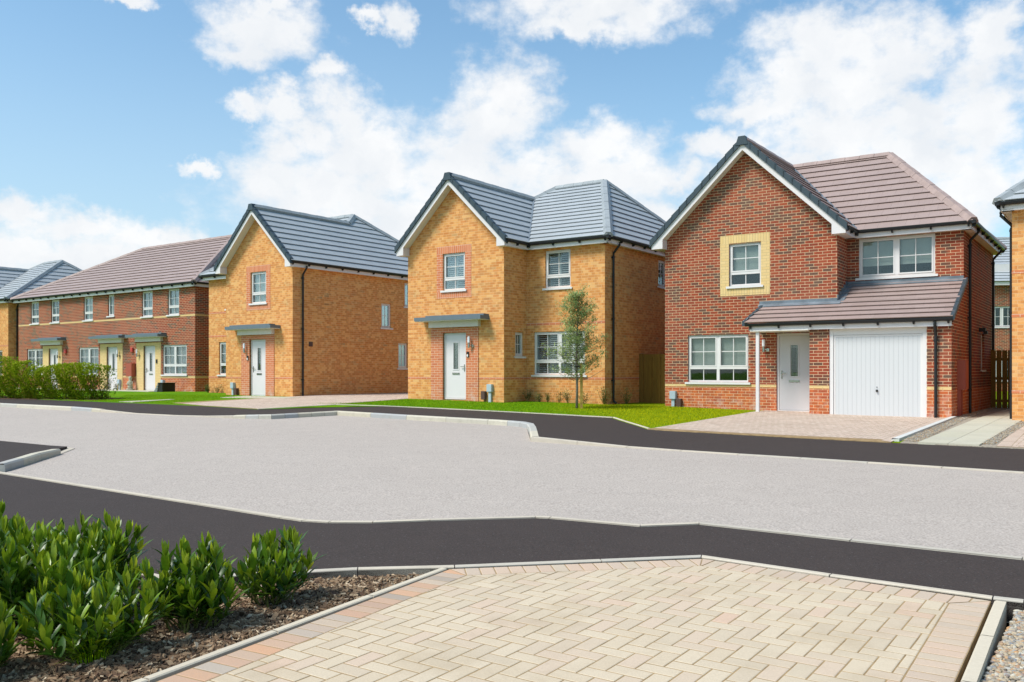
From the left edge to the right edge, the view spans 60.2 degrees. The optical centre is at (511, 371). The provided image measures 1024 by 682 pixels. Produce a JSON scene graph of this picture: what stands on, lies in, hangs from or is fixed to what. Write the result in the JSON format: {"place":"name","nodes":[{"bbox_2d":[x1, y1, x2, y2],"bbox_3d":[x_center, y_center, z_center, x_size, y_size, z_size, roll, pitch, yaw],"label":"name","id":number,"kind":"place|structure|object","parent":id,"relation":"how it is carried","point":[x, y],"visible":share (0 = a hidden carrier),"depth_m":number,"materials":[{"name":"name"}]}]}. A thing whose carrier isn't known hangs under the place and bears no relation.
{"place":"outdoors","nodes":[
{"label":"outdoors","id":0,"kind":"place"},
{"bbox_2d":[0,441,66,461],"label":"footway","id":1,"kind":"structure","parent":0,"point":[10,450],"depth_m":14.09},
{"bbox_2d":[0,396,120,399],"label":"soil","id":2,"kind":"structure","parent":0,"point":[59,399],"depth_m":31.59,"materials":[{"name":"brown soil"}]},
{"bbox_2d":[0,355,118,399],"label":"hedge","id":3,"kind":"object","parent":2,"relation":"on","point":[9,371],"visible":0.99,"depth_m":31.69,"materials":[{"name":"green plant"}]},
{"bbox_2d":[20,388,153,391],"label":"path","id":4,"kind":"structure","parent":0,"point":[129,390],"depth_m":39.04,"materials":[{"name":"beige concrete"}]},
{"bbox_2d":[126,376,134,389],"bbox_3d":[-17.167,0.537,39.739,0.289,0.640,0.248,0,0,0],"label":"stone ornament","id":5,"kind":"object","parent":4,"relation":"on","point":[130,384],"visible":0.98,"depth_m":39.67,"materials":[{"name":"beige stone"}]},
{"bbox_2d":[119,399,173,401],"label":"path","id":6,"kind":"structure","parent":0,"point":[145,400],"depth_m":29.46,"materials":[{"name":"grey concrete"}]},
{"bbox_2d":[220,396,299,397],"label":"path","id":7,"kind":"structure","parent":0,"point":[259,397],"depth_m":30.57,"materials":[{"name":"beige concrete"}]},
{"bbox_2d":[175,392,407,408],"bbox_3d":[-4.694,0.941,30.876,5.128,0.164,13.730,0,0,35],"label":"driveway","id":8,"kind":"structure","parent":0,"point":[296,402],"depth_m":27.92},
{"bbox_2d":[0,389,1007,442],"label":"lawn","id":9,"kind":"structure","parent":0,"point":[118,394],"depth_m":25.02,"materials":[{"name":"green plant"}]},
{"bbox_2d":[0,260,81,387],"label":"yellow brick house","id":10,"kind":"structure","parent":9,"relation":"on","point":[15,282],"depth_m":48.30,"materials":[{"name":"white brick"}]},
{"bbox_2d":[10,235,231,391],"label":"terrace house","id":11,"kind":"structure","parent":9,"relation":"on","point":[140,316],"depth_m":40.79,"materials":[{"name":"red brick"}]},
{"bbox_2d":[29,301,38,324],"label":"window","id":12,"kind":"structure","parent":11,"relation":"in","point":[35,305],"depth_m":45.68,"materials":[{"name":"white glass"}]},
{"bbox_2d":[28,349,42,374],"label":"window","id":13,"kind":"structure","parent":11,"relation":"in","point":[33,354],"depth_m":46.03,"materials":[{"name":"white plastic"}]},
{"bbox_2d":[50,348,57,383],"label":"door","id":14,"kind":"structure","parent":11,"relation":"in","point":[53,352],"depth_m":44.40,"materials":[{"name":"white plastic"}]},
{"bbox_2d":[49,300,59,323],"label":"window","id":15,"kind":"structure","parent":11,"relation":"in","point":[55,303],"depth_m":44.44,"materials":[{"name":"white glass"}]},
{"bbox_2d":[82,296,92,321],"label":"window","id":16,"kind":"structure","parent":11,"relation":"in","point":[88,300],"depth_m":42.51,"materials":[{"name":"white glass"}]},
{"bbox_2d":[80,347,113,375],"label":"window","id":17,"kind":"structure","parent":11,"relation":"in","point":[87,354],"depth_m":42.42,"materials":[{"name":"white plastic"}]},
{"bbox_2d":[106,294,114,316],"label":"window","id":18,"kind":"structure","parent":11,"relation":"in","point":[111,297],"depth_m":41.27,"materials":[{"name":"white plastic"}]},
{"bbox_2d":[108,347,116,389],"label":"door","id":19,"kind":"structure","parent":11,"relation":"in","point":[111,350],"depth_m":41.19,"materials":[{"name":"white plastic"}]},
{"bbox_2d":[140,291,152,317],"bbox_3d":[-15.904,-2.974,39.904,0.990,1.192,1.345,0,0,36],"label":"window","id":20,"kind":"structure","parent":11,"relation":"in","point":[147,295],"depth_m":39.62,"materials":[{"name":"white glass"}]},
{"bbox_2d":[145,346,154,389],"bbox_3d":[-16.072,-0.100,39.342,0.920,2.060,0.115,0,0,36],"label":"door","id":21,"kind":"structure","parent":11,"relation":"in","point":[149,350],"depth_m":39.41,"materials":[{"name":"white plastic"}]},
{"bbox_2d":[166,288,179,315],"bbox_3d":[-14.285,-2.974,38.732,0.990,1.192,1.345,0,0,36],"label":"window","id":22,"kind":"structure","parent":11,"relation":"in","point":[173,293],"depth_m":38.47,"materials":[{"name":"white plastic"}]},
{"bbox_2d":[161,344,187,375],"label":"window","id":23,"kind":"structure","parent":11,"relation":"in","point":[175,356],"depth_m":38.32,"materials":[{"name":"white plastic"}]},
{"bbox_2d":[154,382,174,391],"bbox_3d":[-14.717,0.687,37.468,0.660,0.405,0.660,0,0,36],"label":"storage box","id":24,"kind":"object","parent":9,"relation":"on","point":[167,387],"visible":0.92,"depth_m":37.25,"materials":[{"name":"plastic"}]},
{"bbox_2d":[198,203,407,396],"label":"yellow brick house","id":25,"kind":"structure","parent":9,"relation":"on","point":[302,304],"depth_m":32.69,"materials":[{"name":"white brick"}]},
{"bbox_2d":[217,342,225,375],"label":"window","id":26,"kind":"structure","parent":25,"relation":"in","point":[222,344],"depth_m":35.41,"materials":[{"name":"white plastic"}]},
{"bbox_2d":[248,271,266,304],"bbox_3d":[-9.178,-3.009,32.130,1.020,1.202,0.207,0,0,36],"label":"window","id":27,"kind":"structure","parent":25,"relation":"in","point":[258,278],"depth_m":32.25,"materials":[{"name":"white plastic"}]},
{"bbox_2d":[251,339,264,395],"bbox_3d":[-9.195,-0.125,32.159,0.920,2.050,0.115,0,0,36],"label":"door","id":28,"kind":"structure","parent":25,"relation":"in","point":[257,346],"depth_m":32.22,"materials":[{"name":"white plastic"}]},
{"bbox_2d":[380,303,392,329],"bbox_3d":[-4.984,-2.149,34.789,0.188,1.022,0.690,0,0,36],"label":"window","id":29,"kind":"structure","parent":25,"relation":"in","point":[385,308],"depth_m":34.86,"materials":[{"name":"white glass"}]},
{"bbox_2d":[397,343,407,369],"bbox_3d":[-4.425,-0.594,35.558,0.188,1.072,0.690,0,0,36],"label":"window","id":30,"kind":"structure","parent":25,"relation":"in","point":[402,347],"depth_m":35.62,"materials":[{"name":"white plastic"}]},
{"bbox_2d":[404,283,407,307],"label":"window","id":31,"kind":"structure","parent":25,"relation":"in","point":[406,284],"depth_m":35.87,"materials":[{"name":"white plastic"}]},
{"bbox_2d":[259,404,611,417],"bbox_3d":[-1.923,1.083,23.328,9.889,0.246,2.174,0,0,20],"label":"edging","id":32,"kind":"object","parent":9,"relation":"on","point":[448,408],"visible":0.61,"depth_m":23.30,"materials":[{"name":"grey concrete"}]},
{"bbox_2d":[522,389,532,400],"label":"shrub","id":33,"kind":"object","parent":9,"relation":"on","point":[530,393],"visible":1,"depth_m":26.73,"materials":[{"name":"green plant"}]},
{"bbox_2d":[394,172,665,404],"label":"yellow brick house","id":34,"kind":"structure","parent":9,"relation":"on","point":[495,272],"depth_m":26.92,"materials":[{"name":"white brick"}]},
{"bbox_2d":[440,252,466,292],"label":"window","id":35,"kind":"structure","parent":34,"relation":"in","point":[454,263],"depth_m":27.41,"materials":[{"name":"white plastic"}]},
{"bbox_2d":[444,333,465,399],"bbox_3d":[-1.726,-0.155,27.261,0.920,2.050,0.115,0,0,35],"label":"door","id":36,"kind":"structure","parent":34,"relation":"in","point":[454,343],"depth_m":27.31,"materials":[{"name":"white plastic"}]},
{"bbox_2d":[514,332,525,357],"bbox_3d":[0.188,-0.784,26.817,0.188,0.792,0.600,0,0,35],"label":"window","id":37,"kind":"structure","parent":34,"relation":"in","point":[518,335],"depth_m":26.90,"materials":[{"name":"white plastic"}]},
{"bbox_2d":[542,249,572,289],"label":"window","id":38,"kind":"structure","parent":34,"relation":"in","point":[558,262],"depth_m":26.66,"materials":[{"name":"white plastic"}]},
{"bbox_2d":[531,331,586,376],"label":"window","id":39,"kind":"structure","parent":34,"relation":"in","point":[542,369],"depth_m":26.80,"materials":[{"name":"white plastic"}]},
{"bbox_2d":[657,260,664,288],"bbox_3d":[4.366,-3.129,29.003,1.345,0.922,0.740,0,0,35],"label":"window","id":40,"kind":"structure","parent":34,"relation":"in","point":[661,264],"depth_m":28.86,"materials":[{"name":"white plastic"}]},
{"bbox_2d":[535,391,543,401],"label":"shrub","id":41,"kind":"object","parent":9,"relation":"on","point":[538,398],"visible":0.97,"depth_m":26.51,"materials":[{"name":"green plant"}]},
{"bbox_2d":[545,393,551,401],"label":"shrub","id":42,"kind":"object","parent":9,"relation":"on","point":[548,397],"visible":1,"depth_m":26.35,"materials":[{"name":"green plant"}]},
{"bbox_2d":[556,391,564,402],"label":"shrub","id":43,"kind":"object","parent":9,"relation":"on","point":[559,397],"visible":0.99,"depth_m":26.10,"materials":[{"name":"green plant"}]},
{"bbox_2d":[560,386,571,402],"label":"shrub","id":44,"kind":"object","parent":9,"relation":"on","point":[566,394],"visible":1,"depth_m":25.93,"materials":[{"name":"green plant"}]},
{"bbox_2d":[542,283,611,408],"bbox_3d":[1.814,-0.654,23.680,1.692,3.452,1.756,0,0,38],"label":"young tree","id":45,"kind":"object","parent":9,"relation":"on","point":[581,311],"visible":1,"depth_m":23.67,"materials":[{"name":"green plant"}]},
{"bbox_2d":[580,364,582,408],"bbox_3d":[1.865,0.460,23.730,0.072,1.325,0.072,0,0,0],"label":"tree stake","id":46,"kind":"object","parent":9,"relation":"on","point":[581,392],"visible":0.75,"depth_m":23.70,"materials":[{"name":"brown wood"}]},
{"bbox_2d":[578,392,591,403],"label":"shrub","id":47,"kind":"object","parent":9,"relation":"on","point":[586,399],"visible":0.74,"depth_m":25.58,"materials":[{"name":"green plant"}]},
{"bbox_2d":[598,386,611,403],"bbox_3d":[2.648,0.705,25.388,0.526,0.561,0.402,0,0,0],"label":"shrub","id":48,"kind":"object","parent":9,"relation":"on","point":[603,395],"visible":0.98,"depth_m":25.42,"materials":[{"name":"green plant"}]},
{"bbox_2d":[567,414,648,428],"bbox_3d":[2.269,1.157,19.793,0.902,0.224,4.400,0,0,-23],"label":"edging","id":49,"kind":"object","parent":9,"relation":"on","point":[627,422],"visible":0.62,"depth_m":19.11,"materials":[{"name":"grey concrete"}]},
{"bbox_2d":[619,386,632,403],"bbox_3d":[3.343,0.720,25.915,0.474,0.544,0.366,0,0,0],"label":"shrub","id":50,"kind":"object","parent":9,"relation":"on","point":[625,400],"visible":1,"depth_m":25.91,"materials":[{"name":"green plant"}]},
{"bbox_2d":[639,354,664,403],"bbox_3d":[5.148,0.300,26.485,2.900,1.680,0.120,0,0,35],"label":"board fence","id":51,"kind":"object","parent":9,"relation":"on","point":[651,378],"visible":0.23,"depth_m":27.02,"materials":[{"name":"brown wood"}]},
{"bbox_2d":[649,135,1006,417],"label":"red brick house","id":52,"kind":"structure","parent":9,"relation":"on","point":[860,285],"depth_m":23.06,"materials":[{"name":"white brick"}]},
{"bbox_2d":[685,334,750,384],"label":"window","id":53,"kind":"structure","parent":52,"relation":"in","point":[713,359],"depth_m":24.42,"materials":[{"name":"white plastic"}]},
{"bbox_2d":[726,242,763,288],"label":"window","id":54,"kind":"structure","parent":52,"relation":"in","point":[745,258],"depth_m":23.92,"materials":[{"name":"white plastic"}]},
{"bbox_2d":[777,333,808,411],"bbox_3d":[7.368,0.035,23.055,0.910,2.050,0.115,0,0,35],"label":"door","id":55,"kind":"structure","parent":52,"relation":"in","point":[792,349],"depth_m":23.09,"materials":[{"name":"white plastic"}]},
{"bbox_2d":[829,326,926,416],"bbox_3d":[8.730,0.040,21.124,2.200,2.200,0.130,0,0,35],"label":"garage door","id":56,"kind":"structure","parent":52,"relation":"in","point":[884,373],"depth_m":21.09,"materials":[{"name":"white metal"}]},
{"bbox_2d":[855,233,937,280],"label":"window","id":57,"kind":"structure","parent":52,"relation":"in","point":[907,256],"depth_m":22.66,"materials":[{"name":"white plastic"}]},
{"bbox_2d":[981,334,985,371],"bbox_3d":[12.914,-0.499,24.325,0.165,1.042,0.760,0,0,35],"label":"window","id":58,"kind":"structure","parent":52,"relation":"in","point":[981,334],"depth_m":24.52,"materials":[{"name":"plastic"}]},
{"bbox_2d":[891,416,956,441],"bbox_3d":[8.259,1.264,17.513,0.130,0.468,6.416,0,0,34],"label":"edging","id":59,"kind":"object","parent":9,"relation":"on","point":[906,435],"visible":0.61,"depth_m":16.59,"materials":[{"name":"grey concrete"}]},
{"bbox_2d":[991,350,1009,407],"bbox_3d":[14.499,0.290,25.394,1.307,1.820,0.120,0,0,35],"label":"board fence","id":60,"kind":"object","parent":9,"relation":"on","point":[999,377],"visible":0.45,"depth_m":25.58,"materials":[{"name":"brown wood"}]},
{"bbox_2d":[993,237,1009,390],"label":"red brick house","id":61,"kind":"structure","parent":9,"relation":"on","point":[1002,301],"depth_m":47.05,"materials":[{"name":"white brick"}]},
{"bbox_2d":[995,306,1009,327],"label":"window","id":62,"kind":"structure","parent":61,"relation":"in","point":[1002,316],"depth_m":47.88,"materials":[{"name":"white plastic"}]},
{"bbox_2d":[992,179,1023,420],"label":"yellow brick house","id":63,"kind":"structure","parent":9,"relation":"on","point":[1008,203],"depth_m":19.04,"materials":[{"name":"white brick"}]},
{"bbox_2d":[0,407,1023,557],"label":"road","id":64,"kind":"structure","parent":0,"point":[341,468],"depth_m":10.74,"materials":[{"name":"grey asphalt"}]},
{"bbox_2d":[0,449,60,471],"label":"kerb","id":65,"kind":"structure","parent":64,"relation":"on","point":[19,462],"depth_m":12.54,"materials":[{"name":"grey concrete"}]},
{"bbox_2d":[0,403,104,411],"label":"kerb","id":66,"kind":"structure","parent":64,"relation":"on","point":[69,408],"depth_m":25.62,"materials":[{"name":"grey concrete"}]},
{"bbox_2d":[61,447,74,453],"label":"flush kerb","id":67,"kind":"structure","parent":64,"relation":"on","point":[66,450],"depth_m":14.20,"materials":[{"name":"grey concrete"}]},
{"bbox_2d":[101,409,232,417],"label":"flush kerb","id":68,"kind":"structure","parent":64,"relation":"on","point":[221,416],"depth_m":22.02,"materials":[{"name":"grey concrete"}]},
{"bbox_2d":[233,411,538,439],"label":"kerb","id":69,"kind":"structure","parent":64,"relation":"on","point":[531,429],"depth_m":20.32,"materials":[{"name":"grey concrete"}]},
{"bbox_2d":[0,472,1023,559],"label":"flush kerb","id":70,"kind":"structure","parent":64,"relation":"on","point":[570,519],"depth_m":7.93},
{"bbox_2d":[531,437,1023,473],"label":"flush kerb","id":71,"kind":"structure","parent":64,"relation":"on","point":[550,440],"depth_m":13.22,"materials":[{"name":"grey concrete"}]},
{"bbox_2d":[0,474,1023,621],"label":"footway","id":72,"kind":"structure","parent":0,"point":[357,545],"depth_m":6.98,"materials":[{"name":"black asphalt"}]},
{"bbox_2d":[140,555,1023,622],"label":"edging","id":73,"kind":"object","parent":72,"relation":"on","point":[685,557],"visible":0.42,"depth_m":6.13,"materials":[{"name":"grey concrete"}]},
{"bbox_2d":[0,399,1023,471],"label":"footway","id":74,"kind":"structure","parent":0,"point":[600,430],"depth_m":15.34,"materials":[{"name":"black asphalt"}]},
{"bbox_2d":[0,0,1023,269],"label":"sky","id":75,"kind":"structure","parent":0,"point":[127,126],"materials":[{"name":"blue"}]},
{"bbox_2d":[207,566,947,681],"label":"driveway","id":76,"kind":"structure","parent":0,"point":[803,671],"depth_m":4.64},
{"bbox_2d":[157,559,990,681],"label":"driveway joint sand","id":77,"kind":"structure","parent":76,"relation":"on","point":[960,674],"depth_m":4.63,"materials":[{"name":"beige sand"}]},
{"bbox_2d":[158,569,465,681],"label":"driveway border","id":78,"kind":"object","parent":77,"relation":"on","point":[228,660],"visible":0.91,"depth_m":4.71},
{"bbox_2d":[452,559,989,681],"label":"driveway border","id":79,"kind":"object","parent":77,"relation":"on","point":[970,619],"visible":0.93,"depth_m":5.17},
{"bbox_2d":[656,410,936,438],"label":"driveway","id":80,"kind":"structure","parent":0,"point":[789,424],"depth_m":18.45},
{"bbox_2d":[647,410,944,442],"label":"driveway joint sand","id":81,"kind":"structure","parent":80,"relation":"on","point":[809,437],"depth_m":16.94,"materials":[{"name":"beige sand"}]},
{"bbox_2d":[883,418,943,441],"bbox_3d":[8.164,1.122,17.638,0.192,0.105,7.014,0,0,34],"label":"driveway border","id":82,"kind":"object","parent":81,"relation":"on","point":[911,429],"visible":0.59,"depth_m":17.29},
{"bbox_2d":[902,407,993,441],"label":"gravel","id":83,"kind":"structure","parent":0,"point":[931,431],"depth_m":17.37,"materials":[{"name":"grey gravel"}]},
{"bbox_2d":[900,407,1023,448],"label":"gravel bed","id":84,"kind":"object","parent":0,"point":[994,410],"visible":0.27,"depth_m":16.70,"materials":[{"name":"grey gravel"}]},
{"bbox_2d":[983,421,1023,443],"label":"gravel","id":85,"kind":"structure","parent":84,"relation":"on","point":[999,437],"depth_m":15.83,"materials":[{"name":"grey gravel"}]},
{"bbox_2d":[998,427,1023,447],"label":"driveway joint sand","id":86,"kind":"structure","parent":84,"relation":"on","point":[1010,440],"depth_m":14.07,"materials":[{"name":"beige sand"}]},
{"bbox_2d":[997,426,1023,446],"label":"driveway border","id":87,"kind":"object","parent":86,"relation":"on","point":[1014,437],"visible":0.91,"depth_m":15.02,"materials":[{"name":"beige concrete"}]},
{"bbox_2d":[918,409,1021,445],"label":"path","id":88,"kind":"structure","parent":0,"point":[979,431],"depth_m":16.30,"materials":[{"name":"grey concrete"}]},
{"bbox_2d":[980,609,1023,681],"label":"gravel","id":89,"kind":"structure","parent":0,"point":[1007,662],"depth_m":4.32,"materials":[{"name":"beige gravel"}]},
{"bbox_2d":[1012,435,1023,445],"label":"driveway","id":90,"kind":"structure","parent":0,"point":[1020,440],"depth_m":14.34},
{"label":"soil","id":91,"kind":"structure","parent":0,"visible":0},
{"bbox_2d":[0,559,422,681],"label":"bark mulch","id":92,"kind":"object","parent":91,"relation":"on","point":[174,646],"visible":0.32,"depth_m":4.76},
{"bbox_2d":[0,594,27,667],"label":"laurel bush","id":93,"kind":"object","parent":92,"relation":"on","point":[8,632],"visible":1,"depth_m":4.23,"materials":[{"name":"green plant"}]},
{"bbox_2d":[0,512,50,621],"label":"laurel bush","id":94,"kind":"object","parent":92,"relation":"on","point":[19,538],"visible":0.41,"depth_m":4.95,"materials":[{"name":"green plant"}]},
{"bbox_2d":[0,500,57,561],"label":"laurel bush","id":95,"kind":"object","parent":92,"relation":"on","point":[2,506],"visible":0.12,"depth_m":5.65,"materials":[{"name":"green plant"}]},
{"bbox_2d":[2,660,84,681],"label":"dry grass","id":96,"kind":"structure","parent":92,"relation":"on","point":[39,672],"depth_m":4.21,"materials":[{"name":"plant"}]},
{"bbox_2d":[0,523,132,618],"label":"laurel bush","id":97,"kind":"object","parent":92,"relation":"on","point":[56,565],"visible":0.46,"depth_m":4.80,"materials":[{"name":"green plant"}]},
{"bbox_2d":[30,509,152,570],"bbox_3d":[-2.618,1.149,5.419,0.785,0.615,0.865,0,0,0],"label":"laurel bush","id":98,"kind":"object","parent":92,"relation":"on","point":[114,524],"visible":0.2,"depth_m":5.42,"materials":[{"name":"green plant"}]},
{"bbox_2d":[35,615,150,664],"bbox_3d":[-2.109,1.334,4.407,0.584,0.273,0.630,0,0,-25],"label":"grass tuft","id":99,"kind":"object","parent":92,"relation":"on","point":[90,656],"visible":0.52,"depth_m":4.35,"materials":[{"name":"green plant"}]},
{"bbox_2d":[13,561,177,662],"bbox_3d":[-2.136,1.224,4.485,0.757,0.481,0.743,0,0,21],"label":"laurel bush","id":100,"kind":"object","parent":92,"relation":"on","point":[105,604],"visible":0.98,"depth_m":4.44,"materials":[{"name":"green plant"}]},
{"bbox_2d":[61,526,148,606],"bbox_3d":[-2.402,1.177,5.110,0.661,0.564,0.561,0,0,-38],"label":"laurel bush","id":101,"kind":"object","parent":92,"relation":"on","point":[97,537],"visible":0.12,"depth_m":5.15,"materials":[{"name":"green plant"}]},
{"bbox_2d":[132,531,249,632],"bbox_3d":[-1.772,1.174,4.992,0.599,0.561,0.603,0,0,0],"label":"laurel bush","id":102,"kind":"object","parent":92,"relation":"on","point":[206,590],"visible":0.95,"depth_m":4.86,"materials":[{"name":"green plant"}]},
{"bbox_2d":[232,525,325,607],"bbox_3d":[-1.451,1.196,5.451,0.605,0.499,0.560,0,0,0],"label":"laurel bush","id":103,"kind":"object","parent":92,"relation":"on","point":[280,572],"visible":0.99,"depth_m":5.37,"materials":[{"name":"green plant"}]},
{"bbox_2d":[132,568,446,681],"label":"edging","id":104,"kind":"object","parent":91,"relation":"on","point":[179,668],"visible":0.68,"depth_m":4.70,"materials":[{"name":"grey concrete"}]},
{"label":"gravel bed","id":105,"kind":"structure","parent":0,"visible":0},
{"bbox_2d":[961,600,1005,681],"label":"edging","id":106,"kind":"object","parent":105,"relation":"on","point":[990,637],"visible":0.93,"depth_m":4.46,"materials":[{"name":"grey concrete"}]}
]}

